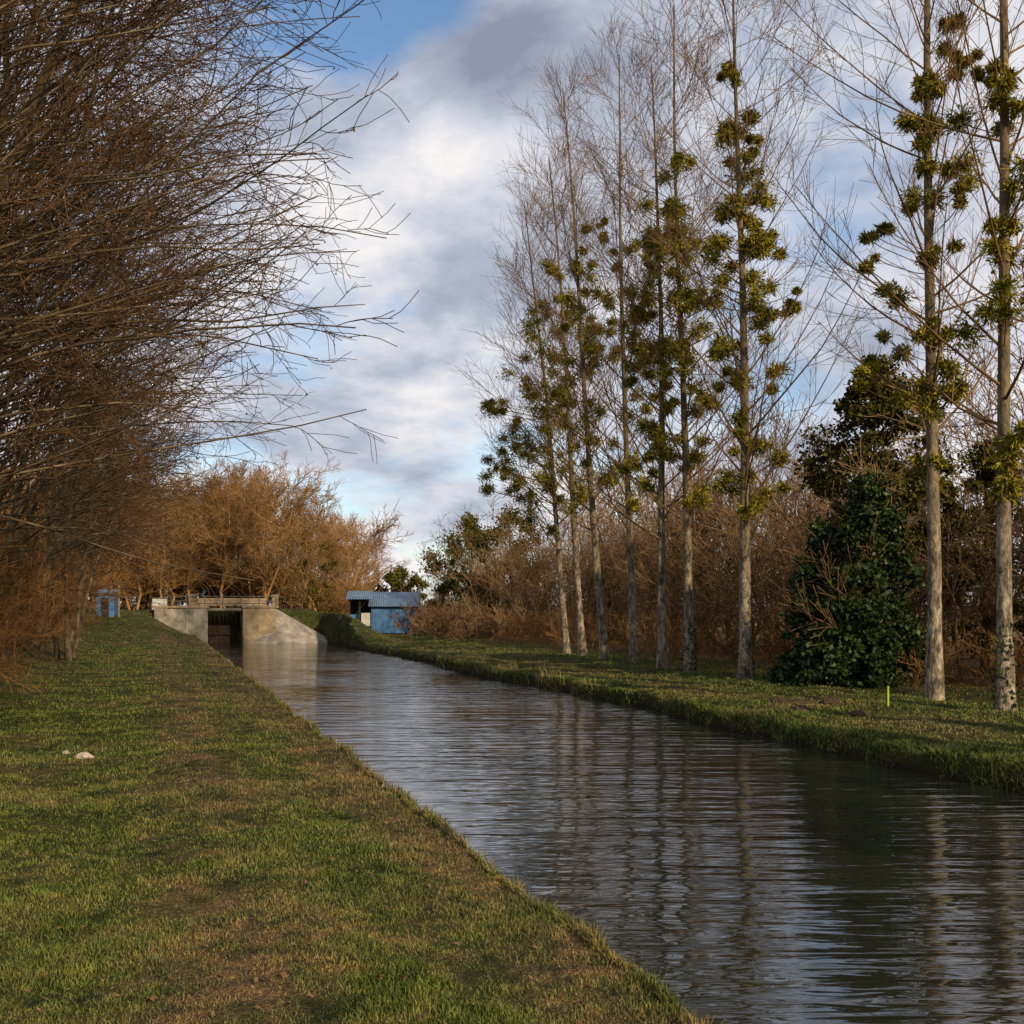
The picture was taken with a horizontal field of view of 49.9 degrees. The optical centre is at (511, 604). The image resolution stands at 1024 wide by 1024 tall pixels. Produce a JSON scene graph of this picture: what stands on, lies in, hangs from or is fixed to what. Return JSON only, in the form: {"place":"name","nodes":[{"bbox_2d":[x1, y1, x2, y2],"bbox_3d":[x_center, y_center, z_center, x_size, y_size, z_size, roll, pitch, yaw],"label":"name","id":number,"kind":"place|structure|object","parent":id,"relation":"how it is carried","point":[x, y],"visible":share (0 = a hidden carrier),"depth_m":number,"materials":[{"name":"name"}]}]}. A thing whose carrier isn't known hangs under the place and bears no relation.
{"place":"outdoors","nodes":[
{"label":"outdoors","id":0,"kind":"place"},
{"bbox_2d":[151,598,168,609],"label":"sluice cabinet","id":1,"kind":"object","parent":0,"point":[161,601],"visible":0.64,"depth_m":79.60,"materials":[{"name":"white metal"}]},
{"bbox_2d":[0,600,1023,1023],"bbox_3d":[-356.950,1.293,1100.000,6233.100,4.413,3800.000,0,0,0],"label":"ground","id":2,"kind":"structure","parent":0,"point":[334,628],"depth_m":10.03,"materials":[{"name":"green plant"}]},
{"bbox_2d":[0,417,80,553],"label":"woodland","id":3,"kind":"object","parent":2,"relation":"on","point":[8,511],"visible":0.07,"depth_m":67.89,"materials":[{"name":"brown plant"}]},
{"bbox_2d":[0,481,99,597],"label":"undergrowth","id":4,"kind":"object","parent":2,"relation":"on","point":[4,539],"visible":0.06,"depth_m":39.50,"materials":[{"name":"brown plant"}]},
{"bbox_2d":[0,540,138,693],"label":"undergrowth","id":5,"kind":"object","parent":2,"relation":"on","point":[21,621],"visible":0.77,"depth_m":24.04,"materials":[{"name":"brown plant"}]},
{"bbox_2d":[0,514,143,663],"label":"undergrowth","id":6,"kind":"object","parent":2,"relation":"on","point":[18,588],"visible":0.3,"depth_m":35.29,"materials":[{"name":"brown plant"}]},
{"bbox_2d":[25,531,133,600],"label":"undergrowth","id":7,"kind":"object","parent":2,"relation":"on","point":[105,578],"visible":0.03,"depth_m":82.22,"materials":[{"name":"brown plant"}]},
{"bbox_2d":[75,752,93,758],"bbox_3d":[-5.314,1.884,13.658,0.254,0.120,0.162,0,0,0],"label":"rock","id":8,"kind":"object","parent":2,"relation":"on","point":[83,755],"visible":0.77,"depth_m":13.62,"materials":[{"name":"beige stone"}]},
{"bbox_2d":[1,286,181,637],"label":"alder tree","id":9,"kind":"object","parent":2,"relation":"on","point":[46,492],"visible":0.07,"depth_m":40.33,"materials":[{"name":"brown plant"}]},
{"bbox_2d":[96,589,117,616],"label":"blue hut","id":10,"kind":"object","parent":2,"relation":"on","point":[113,612],"visible":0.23,"depth_m":64.03,"materials":[{"name":"metal"}]},
{"bbox_2d":[101,598,108,616],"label":"door","id":11,"kind":"structure","parent":10,"relation":"in","point":[106,605],"depth_m":63.96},
{"bbox_2d":[43,387,184,612],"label":"alder tree","id":12,"kind":"object","parent":2,"relation":"on","point":[121,521],"visible":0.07,"depth_m":62.44,"materials":[{"name":"brown plant"}]},
{"bbox_2d":[0,171,229,645],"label":"alder tree","id":13,"kind":"object","parent":2,"relation":"on","point":[66,488],"visible":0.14,"depth_m":32.67,"materials":[{"name":"brown plant"}]},
{"bbox_2d":[31,299,199,639],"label":"alder tree","id":14,"kind":"object","parent":2,"relation":"on","point":[78,614],"visible":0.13,"depth_m":45.07,"materials":[{"name":"brown plant"}]},
{"bbox_2d":[25,318,205,640],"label":"alder tree","id":15,"kind":"object","parent":2,"relation":"on","point":[73,626],"visible":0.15,"depth_m":47.56,"materials":[{"name":"brown plant"}]},
{"bbox_2d":[43,355,190,617],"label":"alder tree","id":16,"kind":"object","parent":2,"relation":"on","point":[94,522],"visible":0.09,"depth_m":53.74,"materials":[{"name":"brown plant"}]},
{"bbox_2d":[0,81,235,630],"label":"alder tree","id":17,"kind":"object","parent":2,"relation":"on","point":[22,550],"visible":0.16,"depth_m":28.71,"materials":[{"name":"brown plant"}]},
{"bbox_2d":[118,583,120,616],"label":"wooden post","id":18,"kind":"object","parent":2,"relation":"on","point":[119,602],"visible":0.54,"depth_m":63.96,"materials":[{"name":"wood"}]},
{"bbox_2d":[16,244,227,660],"bbox_3d":[-12.685,-5.407,36.164,6.641,14.536,12.504,0,0,-20],"label":"alder tree","id":19,"kind":"object","parent":2,"relation":"on","point":[70,654],"visible":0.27,"depth_m":37.04,"materials":[{"name":"brown plant"}]},
{"bbox_2d":[56,343,188,613],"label":"alder tree","id":20,"kind":"object","parent":2,"relation":"on","point":[118,506],"visible":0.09,"depth_m":58.13,"materials":[{"name":"brown plant"}]},
{"bbox_2d":[70,405,185,597],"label":"alder tree","id":21,"kind":"object","parent":2,"relation":"on","point":[128,521],"visible":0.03,"depth_m":66.00,"materials":[{"name":"brown plant"}]},
{"bbox_2d":[0,20,257,641],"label":"alder tree","id":22,"kind":"object","parent":2,"relation":"on","point":[13,509],"visible":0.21,"depth_m":28.25,"materials":[{"name":"brown plant"}]},
{"bbox_2d":[0,2,281,590],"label":"alder tree","id":23,"kind":"object","parent":2,"relation":"on","point":[11,501],"visible":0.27,"depth_m":24.07,"materials":[{"name":"brown plant"}]},
{"bbox_2d":[0,2,288,534],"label":"alder tree","id":24,"kind":"object","parent":2,"relation":"on","point":[43,446],"visible":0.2,"depth_m":23.04,"materials":[{"name":"brown plant"}]},
{"bbox_2d":[0,0,313,504],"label":"alder tree","id":25,"kind":"object","parent":2,"relation":"on","point":[134,391],"visible":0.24,"depth_m":20.45,"materials":[{"name":"brown plant"}]},
{"bbox_2d":[0,0,325,397],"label":"alder tree","id":26,"kind":"object","parent":2,"relation":"on","point":[83,268],"visible":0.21,"depth_m":16.27,"materials":[{"name":"brown plant"}]},
{"bbox_2d":[0,0,343,497],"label":"alder tree","id":27,"kind":"object","parent":2,"relation":"on","point":[73,396],"visible":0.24,"depth_m":19.13,"materials":[{"name":"brown plant"}]},
{"bbox_2d":[0,0,347,482],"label":"alder tree","id":28,"kind":"object","parent":2,"relation":"on","point":[7,321],"visible":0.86,"depth_m":8.84,"materials":[{"name":"brown plant"}]},
{"bbox_2d":[0,0,357,477],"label":"alder tree","id":29,"kind":"object","parent":2,"relation":"on","point":[91,239],"visible":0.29,"depth_m":16.42,"materials":[{"name":"brown plant"}]},
{"bbox_2d":[0,0,409,541],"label":"alder tree","id":30,"kind":"object","parent":2,"relation":"on","point":[47,268],"visible":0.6,"depth_m":12.79,"materials":[{"name":"brown plant"}]},
{"bbox_2d":[0,0,410,615],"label":"alder tree","id":31,"kind":"object","parent":2,"relation":"on","point":[16,342],"visible":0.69,"depth_m":13.44,"materials":[{"name":"brown plant"}]},
{"bbox_2d":[0,450,413,613],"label":"woodland","id":32,"kind":"object","parent":2,"relation":"on","point":[226,537],"visible":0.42,"depth_m":97.02,"materials":[{"name":"brown plant"}]},
{"bbox_2d":[0,0,418,546],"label":"alder tree","id":33,"kind":"object","parent":2,"relation":"on","point":[23,153],"visible":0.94,"depth_m":9.68,"materials":[{"name":"brown plant"}]},
{"bbox_2d":[83,561,352,614],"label":"hedge","id":34,"kind":"object","parent":2,"relation":"on","point":[200,590],"visible":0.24,"depth_m":104.09,"materials":[{"name":"brown plant"}]},
{"bbox_2d":[153,594,327,643],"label":"canal lock","id":35,"kind":"object","parent":2,"relation":"on","point":[260,620],"visible":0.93,"depth_m":72.17,"materials":[{"name":"concrete"}]},
{"bbox_2d":[265,493,339,608],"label":"ivy clad tree","id":36,"kind":"object","parent":2,"relation":"on","point":[325,567],"visible":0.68,"depth_m":95.70,"materials":[{"name":"plant"}]},
{"bbox_2d":[0,685,679,1023],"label":"fallen leaves","id":37,"kind":"object","parent":2,"relation":"on","point":[283,975],"visible":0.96,"depth_m":5.94,"materials":[{"name":"brown plant"}]},
{"bbox_2d":[346,591,420,632],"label":"blue shed","id":38,"kind":"structure","parent":2,"relation":"on","point":[371,609],"depth_m":76.12,"materials":[{"name":"metal"}]},
{"bbox_2d":[373,558,433,608],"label":"ivy clad tree","id":39,"kind":"object","parent":2,"relation":"on","point":[396,578],"visible":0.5,"depth_m":99.49,"materials":[{"name":"green plant"}]},
{"bbox_2d":[417,503,516,633],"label":"ivy clad tree","id":40,"kind":"object","parent":2,"relation":"on","point":[469,520],"visible":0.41,"depth_m":75.02,"materials":[{"name":"green plant"}]},
{"bbox_2d":[387,592,596,643],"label":"brambles","id":41,"kind":"object","parent":2,"relation":"on","point":[427,623],"visible":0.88,"depth_m":59.04,"materials":[{"name":"brown plant"}]},
{"bbox_2d":[460,501,557,636],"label":"ivy clad tree","id":42,"kind":"object","parent":2,"relation":"on","point":[515,517],"visible":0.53,"depth_m":69.32,"materials":[{"name":"green plant"}]},
{"bbox_2d":[447,154,616,653],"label":"poplar tree","id":43,"kind":"object","parent":2,"relation":"on","point":[489,407],"visible":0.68,"depth_m":45.66,"materials":[{"name":"green plant"}]},
{"bbox_2d":[462,118,647,655],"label":"poplar tree","id":44,"kind":"object","parent":2,"relation":"on","point":[581,637],"visible":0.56,"depth_m":43.86,"materials":[{"name":"green plant"}]},
{"bbox_2d":[302,653,830,797],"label":"dry reeds","id":45,"kind":"object","parent":2,"relation":"on","point":[504,668],"visible":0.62,"depth_m":32.42,"materials":[{"name":"brown plant"}]},
{"bbox_2d":[480,44,676,660],"bbox_3d":[2.264,-8.920,39.976,7.346,22.212,7.577,0,0,16],"label":"poplar tree","id":46,"kind":"object","parent":2,"relation":"on","point":[604,653],"visible":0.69,"depth_m":39.95,"materials":[{"name":"green plant"}]},
{"bbox_2d":[179,572,1016,608],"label":"distant tree line","id":47,"kind":"object","parent":2,"relation":"on","point":[430,594],"depth_m":181.58,"materials":[{"name":"plant"}]},
{"bbox_2d":[508,0,711,662],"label":"poplar tree","id":48,"kind":"object","parent":2,"relation":"on","point":[631,506],"visible":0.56,"depth_m":37.61,"materials":[{"name":"green plant"}]},
{"bbox_2d":[532,3,775,668],"bbox_3d":[4.176,-7.957,33.408,7.562,20.146,8.394,0,0,11],"label":"poplar tree","id":49,"kind":"object","parent":2,"relation":"on","point":[660,475],"visible":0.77,"depth_m":33.61,"materials":[{"name":"green plant"}]},
{"bbox_2d":[564,0,813,671],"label":"poplar tree","id":50,"kind":"object","parent":2,"relation":"on","point":[690,660],"visible":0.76,"depth_m":32.72,"materials":[{"name":"green plant"}]},
{"bbox_2d":[412,383,1023,682],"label":"thicket","id":51,"kind":"object","parent":2,"relation":"on","point":[676,594],"visible":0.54,"depth_m":44.03,"materials":[{"name":"brown plant"}]},
{"bbox_2d":[417,255,1023,664],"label":"woodland","id":52,"kind":"object","parent":2,"relation":"on","point":[979,423],"visible":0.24,"depth_m":42.34,"materials":[{"name":"brown plant"}]},
{"bbox_2d":[438,604,1023,701],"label":"brambles","id":53,"kind":"object","parent":2,"relation":"on","point":[771,650],"visible":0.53,"depth_m":37.09,"materials":[{"name":"brown plant"}]},
{"bbox_2d":[623,0,893,678],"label":"poplar tree","id":54,"kind":"object","parent":2,"relation":"on","point":[760,244],"visible":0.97,"depth_m":29.09,"materials":[{"name":"green plant"}]},
{"bbox_2d":[768,697,786,703],"bbox_3d":[5.731,2.075,23.736,0.474,0.189,0.400,0,0,0],"label":"molehill","id":55,"kind":"object","parent":2,"relation":"on","point":[780,699],"visible":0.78,"depth_m":23.62,"materials":[{"name":"soil"}]},
{"bbox_2d":[787,705,810,711],"bbox_3d":[5.710,2.079,21.873,0.474,0.192,0.431,0,0,0],"label":"molehill","id":56,"kind":"object","parent":2,"relation":"on","point":[802,707],"visible":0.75,"depth_m":21.78,"materials":[{"name":"soil"}]},
{"bbox_2d":[763,482,867,686],"bbox_3d":[7.939,-0.363,28.257,3.005,5.630,2.884,0,0,0],"label":"ivy clad tree","id":57,"kind":"object","parent":2,"relation":"on","point":[791,659],"visible":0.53,"depth_m":28.01,"materials":[{"name":"green plant"}]},
{"bbox_2d":[818,697,839,704],"bbox_3d":[6.645,2.015,23.031,0.479,0.198,0.415,0,0,0],"label":"molehill","id":58,"kind":"object","parent":2,"relation":"on","point":[826,700],"visible":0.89,"depth_m":22.89,"materials":[{"name":"soil"}]},
{"bbox_2d":[779,532,911,688],"bbox_3d":[8.227,0.335,27.274,3.287,4.331,2.758,0,0,0],"label":"ivy clad tree","id":59,"kind":"object","parent":2,"relation":"on","point":[813,650],"visible":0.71,"depth_m":26.80,"materials":[{"name":"green plant"}]},
{"bbox_2d":[848,709,870,716],"bbox_3d":[6.669,2.083,21.069,0.474,0.192,0.415,0,0,0],"label":"molehill","id":60,"kind":"object","parent":2,"relation":"on","point":[860,712],"visible":0.78,"depth_m":20.96,"materials":[{"name":"soil"}]},
{"bbox_2d":[795,436,943,688],"bbox_3d":[8.867,-0.867,27.451,3.672,6.545,3.398,0,0,0],"label":"ivy clad tree","id":61,"kind":"object","parent":2,"relation":"on","point":[872,524],"visible":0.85,"depth_m":26.90,"materials":[{"name":"green plant"}]},
{"bbox_2d":[726,0,1023,700],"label":"poplar tree","id":62,"kind":"object","parent":2,"relation":"on","point":[927,167],"visible":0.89,"depth_m":23.07,"materials":[{"name":"green plant"}]},
{"bbox_2d":[790,339,960,605],"bbox_3d":[10.122,-2.628,30.076,4.238,9.580,4.036,0,0,-22],"label":"ivy clad tree","id":63,"kind":"object","parent":2,"relation":"on","point":[852,410],"visible":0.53,"depth_m":29.71,"materials":[{"name":"green plant"}]},
{"bbox_2d":[743,0,1023,710],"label":"poplar tree","id":64,"kind":"object","parent":2,"relation":"on","point":[1006,445],"visible":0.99,"depth_m":20.51,"materials":[{"name":"green plant"}]},
{"bbox_2d":[887,686,888,705],"bbox_3d":[7.484,1.862,21.893,0.044,0.490,0.044,0,0,0],"label":"marker stake","id":65,"kind":"object","parent":2,"relation":"on","point":[887,695],"visible":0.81,"depth_m":21.88,"materials":[{"name":"paint"}]},
{"bbox_2d":[920,433,1023,676],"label":"ivy clad tree","id":66,"kind":"object","parent":2,"relation":"on","point":[988,475],"visible":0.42,"depth_m":30.71,"materials":[{"name":"green plant"}]},
{"bbox_2d":[0,0,1023,605],"label":"sky","id":67,"kind":"structure","parent":0,"point":[453,60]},
{"bbox_2d":[207,639,1023,1023],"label":"canal water","id":68,"kind":"structure","parent":0,"point":[725,877],"depth_m":11.83,"materials":[{"name":"black liquid"}]}
]}

